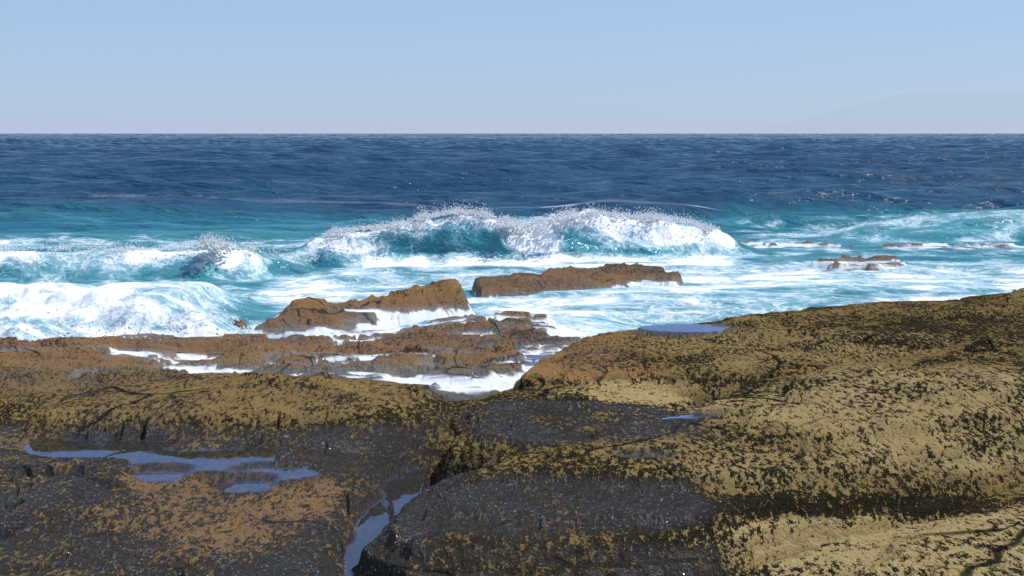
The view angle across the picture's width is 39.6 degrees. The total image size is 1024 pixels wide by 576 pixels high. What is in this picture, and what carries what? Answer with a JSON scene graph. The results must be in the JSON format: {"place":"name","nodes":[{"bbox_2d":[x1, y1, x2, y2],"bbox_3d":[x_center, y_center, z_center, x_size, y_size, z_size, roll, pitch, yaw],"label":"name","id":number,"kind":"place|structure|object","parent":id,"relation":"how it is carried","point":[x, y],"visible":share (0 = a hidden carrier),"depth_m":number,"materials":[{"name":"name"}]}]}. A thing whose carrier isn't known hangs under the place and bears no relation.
{"place":"outdoors","nodes":[
{"label":"outdoors","id":0,"kind":"place"},
{"bbox_2d":[0,240,1023,575],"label":"rocks","id":1,"kind":"object","parent":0,"point":[318,436],"visible":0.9,"depth_m":6.39,"materials":[{"name":"brown stone"}]},
{"bbox_2d":[0,195,1023,340],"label":"sea","id":2,"kind":"structure","parent":0,"point":[724,272],"depth_m":27.38,"materials":[{"name":"liquid"}]},
{"bbox_2d":[0,200,1021,342],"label":"spray","id":3,"kind":"object","parent":2,"relation":"on","point":[212,244],"visible":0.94,"depth_m":28.24,"materials":[{"name":"white liquid"}]},
{"bbox_2d":[0,134,1023,215],"bbox_3d":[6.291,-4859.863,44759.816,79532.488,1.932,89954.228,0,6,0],"label":"sea","id":4,"kind":"structure","parent":0,"point":[821,174],"depth_m":85.51,"materials":[{"name":"liquid"}]},
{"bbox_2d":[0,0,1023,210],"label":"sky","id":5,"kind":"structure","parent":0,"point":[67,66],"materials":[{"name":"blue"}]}
]}

